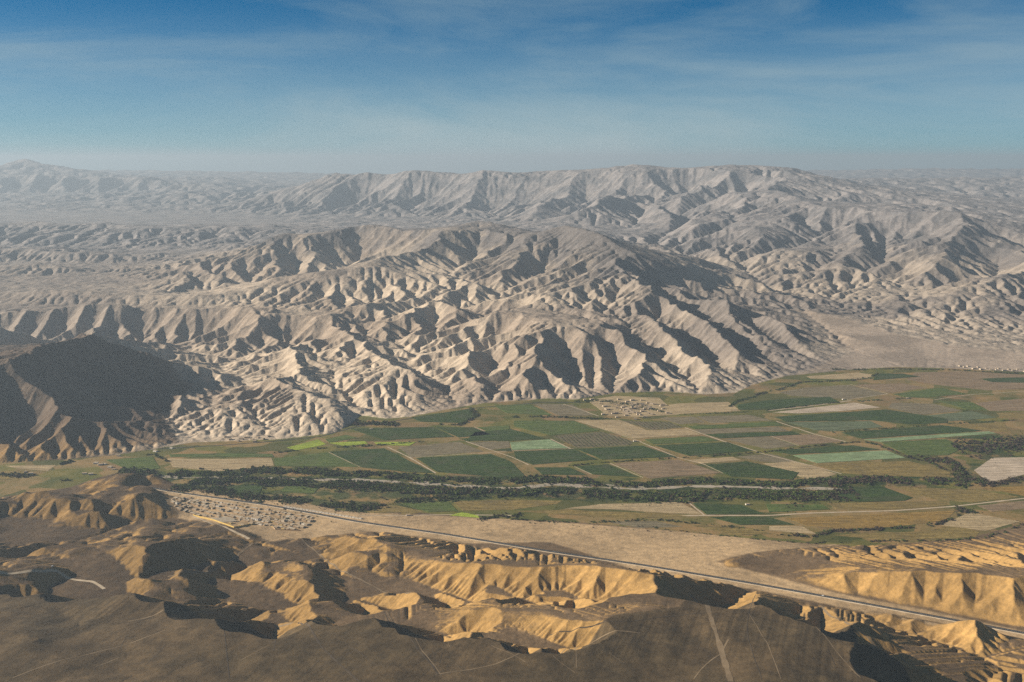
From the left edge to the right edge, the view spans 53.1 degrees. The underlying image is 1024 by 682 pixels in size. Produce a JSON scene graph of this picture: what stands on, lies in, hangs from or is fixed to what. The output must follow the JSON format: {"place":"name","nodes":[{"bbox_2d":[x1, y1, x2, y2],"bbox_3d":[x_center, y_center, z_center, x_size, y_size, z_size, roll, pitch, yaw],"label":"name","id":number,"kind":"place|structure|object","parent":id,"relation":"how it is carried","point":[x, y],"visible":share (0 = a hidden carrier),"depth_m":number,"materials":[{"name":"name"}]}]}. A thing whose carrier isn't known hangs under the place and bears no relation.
{"place":"outdoors","nodes":[
{"label":"outdoors","id":0,"kind":"place"},
{"bbox_2d":[0,470,18,481],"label":"crop field","id":1,"kind":"structure","parent":0,"point":[7,479],"depth_m":2942.80,"materials":[{"name":"beige soil"}]},
{"bbox_2d":[9,465,55,470],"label":"field","id":2,"kind":"structure","parent":0,"point":[41,467],"depth_m":3038.40,"materials":[{"name":"beige soil"}]},
{"bbox_2d":[0,569,104,588],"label":"track","id":3,"kind":"structure","parent":0,"point":[59,572],"depth_m":2062.54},
{"bbox_2d":[13,630,164,677],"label":"track","id":4,"kind":"structure","parent":0,"point":[79,656],"depth_m":1619.95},
{"bbox_2d":[107,457,159,469],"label":"crop field","id":5,"kind":"structure","parent":0,"point":[144,462],"depth_m":3086.69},
{"bbox_2d":[168,542,257,576],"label":"track","id":6,"kind":"structure","parent":0,"point":[228,560],"depth_m":2216.10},
{"bbox_2d":[191,515,249,538],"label":"track","id":7,"kind":"structure","parent":0,"point":[244,536],"depth_m":2459.18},
{"bbox_2d":[168,458,273,470],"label":"field","id":8,"kind":"structure","parent":0,"point":[218,464],"depth_m":3078.22,"materials":[{"name":"beige soil"}]},
{"bbox_2d":[169,453,273,456],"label":"crop field","id":9,"kind":"structure","parent":0,"point":[223,455],"depth_m":3159.64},
{"bbox_2d":[215,484,261,494],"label":"crop field","id":10,"kind":"structure","parent":0,"point":[243,488],"depth_m":2842.30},
{"bbox_2d":[128,609,382,626],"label":"track","id":11,"kind":"structure","parent":0,"point":[208,612],"depth_m":1855.67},
{"bbox_2d":[280,485,318,493],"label":"crop field","id":12,"kind":"structure","parent":0,"point":[292,489],"depth_m":2834.13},
{"bbox_2d":[287,439,325,449],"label":"crop field","id":13,"kind":"structure","parent":0,"point":[314,443],"depth_m":3270.53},
{"bbox_2d":[274,452,358,466],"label":"crop field","id":14,"kind":"structure","parent":0,"point":[325,459],"depth_m":3097.05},
{"bbox_2d":[298,622,359,681],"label":"track","id":15,"kind":"structure","parent":0,"point":[331,656],"depth_m":1602.98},
{"bbox_2d":[325,435,356,442],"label":"crop field","id":16,"kind":"structure","parent":0,"point":[340,438],"depth_m":3352.31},
{"bbox_2d":[332,441,367,445],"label":"crop field","id":17,"kind":"structure","parent":0,"point":[351,443],"depth_m":3293.53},
{"bbox_2d":[283,536,441,599],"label":"track","id":18,"kind":"structure","parent":0,"point":[335,566],"depth_m":2232.44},
{"bbox_2d":[160,402,583,448],"bbox_3d":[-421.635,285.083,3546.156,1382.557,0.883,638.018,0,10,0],"label":"road","id":19,"kind":"structure","parent":0,"point":[346,429],"depth_m":3385.16,"materials":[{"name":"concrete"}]},
{"bbox_2d":[330,448,432,472],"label":"crop field","id":20,"kind":"structure","parent":0,"point":[382,458],"depth_m":3106.79,"materials":[{"name":"plant"}]},
{"bbox_2d":[375,442,414,445],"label":"crop field","id":21,"kind":"structure","parent":0,"point":[401,444],"depth_m":3293.50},
{"bbox_2d":[368,505,423,514],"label":"crop field","id":22,"kind":"structure","parent":0,"point":[399,509],"depth_m":2665.99,"materials":[{"name":"brown soil"}]},
{"bbox_2d":[352,427,453,439],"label":"crop field","id":23,"kind":"structure","parent":0,"point":[404,433],"depth_m":3425.47,"materials":[{"name":"plant"}]},
{"bbox_2d":[383,611,438,673],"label":"track","id":24,"kind":"structure","parent":0,"point":[414,644],"depth_m":1612.93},
{"bbox_2d":[401,501,456,511],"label":"crop field","id":25,"kind":"structure","parent":0,"point":[445,506],"depth_m":2695.20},
{"bbox_2d":[360,514,510,515],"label":"path","id":26,"kind":"structure","parent":0,"point":[405,515],"depth_m":2624.95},
{"bbox_2d":[399,442,483,456],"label":"field","id":27,"kind":"structure","parent":0,"point":[436,449],"depth_m":3226.96,"materials":[{"name":"brown soil"}]},
{"bbox_2d":[411,409,474,422],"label":"crop field","id":28,"kind":"structure","parent":0,"point":[458,416],"depth_m":3624.51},
{"bbox_2d":[0,591,911,681],"bbox_3d":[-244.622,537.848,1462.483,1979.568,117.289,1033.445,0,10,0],"label":"gravel plateau","id":29,"kind":"structure","parent":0,"point":[38,630],"depth_m":1616.90,"materials":[{"name":"gravel"}]},
{"bbox_2d":[436,427,487,436],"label":"crop field","id":30,"kind":"structure","parent":0,"point":[462,431],"depth_m":3438.03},
{"bbox_2d":[449,512,478,517],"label":"crop field","id":31,"kind":"structure","parent":0,"point":[463,514],"depth_m":2627.34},
{"bbox_2d":[416,454,524,477],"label":"crop field","id":32,"kind":"structure","parent":0,"point":[491,465],"depth_m":3055.95,"materials":[{"name":"plant"}]},
{"bbox_2d":[459,436,511,440],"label":"crop field","id":33,"kind":"structure","parent":0,"point":[492,438],"depth_m":3351.68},
{"bbox_2d":[470,441,509,449],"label":"field","id":34,"kind":"structure","parent":0,"point":[496,445],"depth_m":3283.66,"materials":[{"name":"grey soil"}]},
{"bbox_2d":[477,425,509,430],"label":"crop field","id":35,"kind":"structure","parent":0,"point":[490,428],"depth_m":3476.92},
{"bbox_2d":[465,429,543,440],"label":"crop field","id":36,"kind":"structure","parent":0,"point":[516,435],"depth_m":3388.19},
{"bbox_2d":[454,500,560,510],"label":"crop field","id":37,"kind":"structure","parent":0,"point":[490,505],"depth_m":2712.30,"materials":[{"name":"brown soil"}]},
{"bbox_2d":[0,192,1023,459],"bbox_3d":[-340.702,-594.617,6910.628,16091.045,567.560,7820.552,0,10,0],"label":"desert mountains","id":38,"kind":"structure","parent":0,"point":[120,338],"depth_m":5420.68,"materials":[{"name":"stone"}]},
{"bbox_2d":[0,454,1023,681],"bbox_3d":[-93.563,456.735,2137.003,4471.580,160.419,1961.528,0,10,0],"label":"desert hills","id":39,"kind":"structure","parent":0,"point":[115,534],"depth_m":2076.43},
{"bbox_2d":[0,159,1023,227],"bbox_3d":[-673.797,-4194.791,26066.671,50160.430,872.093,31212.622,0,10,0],"label":"mountains","id":40,"kind":"structure","parent":0,"point":[31,190],"depth_m":13820.18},
{"bbox_2d":[0,367,1023,545],"bbox_3d":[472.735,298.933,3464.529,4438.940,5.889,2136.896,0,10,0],"label":"valley floor","id":41,"kind":"structure","parent":0,"point":[43,480],"depth_m":3099.81,"materials":[{"name":"plant"}]},
{"bbox_2d":[146,475,841,489],"bbox_3d":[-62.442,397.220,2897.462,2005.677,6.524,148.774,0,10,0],"label":"river bed","id":42,"kind":"object","parent":41,"relation":"in","point":[581,486],"visible":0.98,"depth_m":2862.12,"materials":[{"name":"gravel"}]},
{"bbox_2d":[0,367,1023,543],"bbox_3d":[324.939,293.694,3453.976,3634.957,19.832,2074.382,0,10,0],"label":"thicket","id":43,"kind":"object","parent":41,"relation":"on","point":[209,472],"visible":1,"depth_m":2893.03,"materials":[{"name":"green plant"}]},
{"bbox_2d":[16,400,1023,534],"bbox_3d":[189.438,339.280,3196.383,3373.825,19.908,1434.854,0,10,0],"label":"thicket","id":44,"kind":"object","parent":41,"relation":"on","point":[553,488],"visible":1,"depth_m":2858.30,"materials":[{"name":"green plant"}]},
{"bbox_2d":[557,421,794,478],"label":"orchard trees","id":45,"kind":"object","parent":41,"relation":"on","point":[707,464],"visible":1,"depth_m":3074.16,"materials":[{"name":"green plant"}]},
{"bbox_2d":[0,0,1023,173],"label":"sky","id":46,"kind":"structure","parent":0,"point":[305,86],"materials":[{"name":"blue"}]},
{"bbox_2d":[495,404,551,414],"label":"crop field","id":47,"kind":"structure","parent":0,"point":[523,409],"depth_m":3741.40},
{"bbox_2d":[435,630,638,674],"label":"track","id":48,"kind":"structure","parent":0,"point":[521,653],"depth_m":1573.32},
{"bbox_2d":[510,439,567,449],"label":"crop field","id":49,"kind":"structure","parent":0,"point":[538,444],"depth_m":3270.50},
{"bbox_2d":[514,449,597,464],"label":"crop field","id":50,"kind":"structure","parent":0,"point":[548,456],"depth_m":3148.54,"materials":[{"name":"plant"}]},
{"bbox_2d":[514,421,599,434],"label":"crop field","id":51,"kind":"structure","parent":0,"point":[555,427],"depth_m":3489.98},
{"bbox_2d":[534,467,585,474],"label":"crop field","id":52,"kind":"structure","parent":0,"point":[556,470],"depth_m":2997.14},
{"bbox_2d":[534,404,591,415],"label":"field","id":53,"kind":"structure","parent":0,"point":[561,410],"depth_m":3743.44,"materials":[{"name":"grey soil"}]},
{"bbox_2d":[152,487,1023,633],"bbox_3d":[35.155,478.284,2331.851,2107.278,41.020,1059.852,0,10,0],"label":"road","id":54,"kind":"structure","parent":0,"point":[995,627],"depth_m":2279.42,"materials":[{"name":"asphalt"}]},
{"bbox_2d":[154,489,1023,640],"bbox_3d":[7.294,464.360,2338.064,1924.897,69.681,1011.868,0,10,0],"label":"alluvial plain","id":55,"kind":"structure","parent":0,"point":[700,553],"depth_m":2451.08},
{"bbox_2d":[211,517,237,521],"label":"paved court","id":56,"kind":"object","parent":55,"relation":"on","point":[224,519],"visible":1,"depth_m":2572.10,"materials":[{"name":"concrete"}]},
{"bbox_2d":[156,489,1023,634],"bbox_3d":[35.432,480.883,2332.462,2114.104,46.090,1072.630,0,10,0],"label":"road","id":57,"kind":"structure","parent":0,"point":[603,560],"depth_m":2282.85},
{"bbox_2d":[554,432,632,447],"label":"field","id":58,"kind":"structure","parent":0,"point":[613,442],"depth_m":3330.45,"materials":[{"name":"soil"}]},
{"bbox_2d":[519,510,682,518],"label":"crop field","id":59,"kind":"structure","parent":0,"point":[623,515],"depth_m":2635.95,"materials":[{"name":"plant"}]},
{"bbox_2d":[576,464,637,476],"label":"crop field","id":60,"kind":"structure","parent":0,"point":[606,469],"depth_m":3006.81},
{"bbox_2d":[578,446,675,459],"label":"crop field","id":61,"kind":"structure","parent":0,"point":[626,452],"depth_m":3191.49,"materials":[{"name":"plant"}]},
{"bbox_2d":[550,612,706,634],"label":"track","id":62,"kind":"structure","parent":0,"point":[634,620],"depth_m":1711.41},
{"bbox_2d":[564,502,700,513],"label":"field","id":63,"kind":"structure","parent":0,"point":[673,507],"depth_m":2689.07,"materials":[{"name":"beige soil"}]},
{"bbox_2d":[590,396,678,416],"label":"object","id":64,"kind":"structure","parent":0,"point":[613,408],"depth_m":3788.70,"materials":[{"name":"beige soil"}]},
{"bbox_2d":[576,419,700,437],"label":"field","id":65,"kind":"structure","parent":0,"point":[621,427],"depth_m":3453.14,"materials":[{"name":"beige soil"}]},
{"bbox_2d":[610,521,681,527],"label":"field","id":66,"kind":"structure","parent":0,"point":[645,524],"depth_m":2563.69,"materials":[{"name":"brown soil"}]},
{"bbox_2d":[625,421,683,429],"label":"field","id":67,"kind":"structure","parent":0,"point":[647,425],"depth_m":3518.22,"materials":[{"name":"soil"}]},
{"bbox_2d":[615,460,719,477],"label":"field","id":68,"kind":"structure","parent":0,"point":[661,469],"depth_m":3028.50,"materials":[{"name":"brown soil"}]},
{"bbox_2d":[645,436,717,443],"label":"crop field","id":69,"kind":"structure","parent":0,"point":[680,440],"depth_m":3328.56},
{"bbox_2d":[662,417,704,423],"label":"field","id":70,"kind":"structure","parent":0,"point":[683,420],"depth_m":3585.59,"materials":[{"name":"grey soil"}]},
{"bbox_2d":[655,442,752,455],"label":"crop field","id":71,"kind":"structure","parent":0,"point":[694,449],"depth_m":3235.82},
{"bbox_2d":[669,402,740,413],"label":"field","id":72,"kind":"structure","parent":0,"point":[691,408],"depth_m":3773.47,"materials":[{"name":"beige soil"}]},
{"bbox_2d":[689,594,733,681],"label":"track","id":73,"kind":"structure","parent":0,"point":[724,662],"depth_m":1625.61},
{"bbox_2d":[692,457,739,462],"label":"field","id":74,"kind":"structure","parent":0,"point":[713,460],"depth_m":3108.90,"materials":[{"name":"beige soil"}]},
{"bbox_2d":[693,503,763,514],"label":"crop field","id":75,"kind":"structure","parent":0,"point":[712,509],"depth_m":2671.74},
{"bbox_2d":[692,525,771,534],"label":"crop field","id":76,"kind":"structure","parent":0,"point":[740,531],"depth_m":2522.19,"materials":[{"name":"brown soil"}]},
{"bbox_2d":[698,415,771,422],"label":"field","id":77,"kind":"structure","parent":0,"point":[729,418],"depth_m":3613.24,"materials":[{"name":"grey soil"}]},
{"bbox_2d":[688,422,781,428],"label":"crop field","id":78,"kind":"structure","parent":0,"point":[758,424],"depth_m":3516.14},
{"bbox_2d":[695,427,787,433],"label":"field","id":79,"kind":"structure","parent":0,"point":[734,430],"depth_m":3453.14,"materials":[{"name":"grey soil"}]},
{"bbox_2d":[707,461,798,479],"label":"crop field","id":80,"kind":"structure","parent":0,"point":[753,473],"depth_m":2997.07,"materials":[{"name":"plant"}]},
{"bbox_2d":[711,517,794,524],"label":"crop field","id":81,"kind":"structure","parent":0,"point":[754,520],"depth_m":2590.28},
{"bbox_2d":[705,431,800,437],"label":"crop field","id":82,"kind":"structure","parent":0,"point":[739,435],"depth_m":3400.40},
{"bbox_2d":[747,594,761,678],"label":"track","id":83,"kind":"structure","parent":0,"point":[748,639],"depth_m":1648.19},
{"bbox_2d":[726,436,795,448],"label":"field","id":84,"kind":"structure","parent":0,"point":[767,442],"depth_m":3306.87,"materials":[{"name":"grey soil"}]},
{"bbox_2d":[738,454,792,461],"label":"field","id":85,"kind":"structure","parent":0,"point":[765,458],"depth_m":3129.88,"materials":[{"name":"grey soil"}]},
{"bbox_2d":[737,397,836,409],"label":"crop field","id":86,"kind":"structure","parent":0,"point":[774,404],"depth_m":3832.53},
{"bbox_2d":[769,526,815,533],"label":"field","id":87,"kind":"structure","parent":0,"point":[798,529],"depth_m":2529.15,"materials":[{"name":"beige soil"}]},
{"bbox_2d":[766,504,829,511],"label":"crop field","id":88,"kind":"structure","parent":0,"point":[781,507],"depth_m":2687.54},
{"bbox_2d":[763,461,835,478],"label":"field","id":89,"kind":"structure","parent":0,"point":[806,471],"depth_m":3018.76,"materials":[{"name":"beige soil"}]},
{"bbox_2d":[773,434,841,444],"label":"field","id":90,"kind":"structure","parent":0,"point":[807,439],"depth_m":3342.27,"materials":[{"name":"brown soil"}]},
{"bbox_2d":[770,445,879,453],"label":"crop field","id":91,"kind":"structure","parent":0,"point":[825,449],"depth_m":3224.62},
{"bbox_2d":[772,403,878,412],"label":"field","id":92,"kind":"structure","parent":0,"point":[844,407],"depth_m":3758.31,"materials":[{"name":"beige soil"}]},
{"bbox_2d":[779,385,884,398],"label":"field","id":93,"kind":"structure","parent":0,"point":[844,392],"depth_m":4016.68,"materials":[{"name":"grey soil"}]},
{"bbox_2d":[787,421,882,430],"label":"crop field","id":94,"kind":"structure","parent":0,"point":[837,426],"depth_m":3516.53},
{"bbox_2d":[807,372,871,379],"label":"field","id":95,"kind":"structure","parent":0,"point":[856,375],"depth_m":4312.68,"materials":[{"name":"beige soil"}]},
{"bbox_2d":[793,450,904,462],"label":"crop field","id":96,"kind":"structure","parent":0,"point":[847,456],"depth_m":3149.45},
{"bbox_2d":[683,498,1023,515],"bbox_3d":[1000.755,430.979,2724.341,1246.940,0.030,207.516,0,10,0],"label":"path","id":97,"kind":"structure","parent":0,"point":[852,511],"depth_m":2658.46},
{"bbox_2d":[776,409,946,423],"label":"crop field","id":98,"kind":"structure","parent":0,"point":[886,415],"depth_m":3624.63,"materials":[{"name":"plant"}]},
{"bbox_2d":[820,605,917,669],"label":"track","id":99,"kind":"structure","parent":0,"point":[829,615],"depth_m":1825.29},
{"bbox_2d":[788,510,955,528],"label":"crop field","id":100,"kind":"structure","parent":0,"point":[874,520],"depth_m":2599.33,"materials":[{"name":"orange soil"}]},
{"bbox_2d":[834,486,912,501],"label":"crop field","id":101,"kind":"structure","parent":0,"point":[874,493],"depth_m":2783.14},
{"bbox_2d":[814,461,949,476],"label":"crop field","id":102,"kind":"structure","parent":0,"point":[904,468],"depth_m":3018.66,"materials":[{"name":"plant"}]},
{"bbox_2d":[827,501,950,508],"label":"crop field","id":103,"kind":"structure","parent":0,"point":[891,505],"depth_m":2704.55,"materials":[{"name":"brown soil"}]},
{"bbox_2d":[857,383,924,392],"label":"field","id":104,"kind":"structure","parent":0,"point":[893,387],"depth_m":4104.74,"materials":[{"name":"brown soil"}]},
{"bbox_2d":[873,374,919,379],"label":"crop field","id":105,"kind":"structure","parent":0,"point":[885,376],"depth_m":4309.61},
{"bbox_2d":[837,526,978,540],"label":"crop field","id":106,"kind":"structure","parent":0,"point":[949,532],"depth_m":2495.45,"materials":[{"name":"brown soil"}]},
{"bbox_2d":[795,309,1023,374],"bbox_3d":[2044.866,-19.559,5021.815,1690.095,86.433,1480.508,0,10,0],"label":"alluvial fan","id":107,"kind":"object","parent":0,"point":[869,346],"visible":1,"depth_m":4747.58},
{"bbox_2d":[841,425,981,438],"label":"crop field","id":108,"kind":"structure","parent":0,"point":[922,430],"depth_m":3438.14,"materials":[{"name":"plant"}]},
{"bbox_2d":[881,439,961,455],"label":"crop field","id":109,"kind":"structure","parent":0,"point":[936,447],"depth_m":3247.46,"materials":[{"name":"plant"}]},
{"bbox_2d":[888,403,961,414],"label":"field","id":110,"kind":"structure","parent":0,"point":[919,408],"depth_m":3758.27,"materials":[{"name":"grey soil"}]},
{"bbox_2d":[893,388,965,396],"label":"crop field","id":111,"kind":"structure","parent":0,"point":[936,392],"depth_m":3997.20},
{"bbox_2d":[864,431,996,441],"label":"crop field","id":112,"kind":"structure","parent":0,"point":[927,436],"depth_m":3376.78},
{"bbox_2d":[891,486,1016,502],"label":"crop field","id":113,"kind":"structure","parent":0,"point":[968,495],"depth_m":2793.44,"materials":[{"name":"soil"}]},
{"bbox_2d":[927,411,995,420],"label":"crop field","id":114,"kind":"structure","parent":0,"point":[968,415],"depth_m":3639.83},
{"bbox_2d":[940,401,985,409],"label":"crop field","id":115,"kind":"structure","parent":0,"point":[969,405],"depth_m":3802.25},
{"bbox_2d":[907,371,1023,389],"bbox_3d":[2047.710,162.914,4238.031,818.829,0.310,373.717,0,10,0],"label":"field","id":116,"kind":"structure","parent":0,"point":[966,379],"depth_m":4253.95,"materials":[{"name":"brown soil"}]},
{"bbox_2d":[951,435,1000,438],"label":"crop field","id":117,"kind":"structure","parent":0,"point":[987,436],"depth_m":3363.85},
{"bbox_2d":[949,422,1007,431],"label":"crop field","id":118,"kind":"structure","parent":0,"point":[999,427],"depth_m":3505.04,"materials":[{"name":"gold soil"}]},
{"bbox_2d":[942,512,1019,530],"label":"field","id":119,"kind":"structure","parent":0,"point":[969,520],"depth_m":2577.79,"materials":[{"name":"beige soil"}]},
{"bbox_2d":[974,457,1023,480],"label":"field","id":120,"kind":"structure","parent":0,"point":[999,469],"depth_m":3028.46,"materials":[{"name":"beige soil"}]},
{"bbox_2d":[976,398,1023,410],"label":"field","id":121,"kind":"structure","parent":0,"point":[1011,405],"depth_m":3804.28,"materials":[{"name":"brown soil"}]},
{"bbox_2d":[978,501,1023,511],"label":"field","id":122,"kind":"structure","parent":0,"point":[1006,506],"depth_m":2696.70,"materials":[{"name":"brown soil"}]},
{"bbox_2d":[983,377,1023,382],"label":"crop field","id":123,"kind":"structure","parent":0,"point":[1017,379],"depth_m":4250.83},
{"bbox_2d":[987,486,1023,495],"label":"crop field","id":124,"kind":"structure","parent":0,"point":[1018,490],"depth_m":2835.74,"materials":[{"name":"beige soil"}]},
{"bbox_2d":[997,412,1023,418],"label":"crop field","id":125,"kind":"structure","parent":0,"point":[1018,415],"depth_m":3655.60,"materials":[{"name":"gold soil"}]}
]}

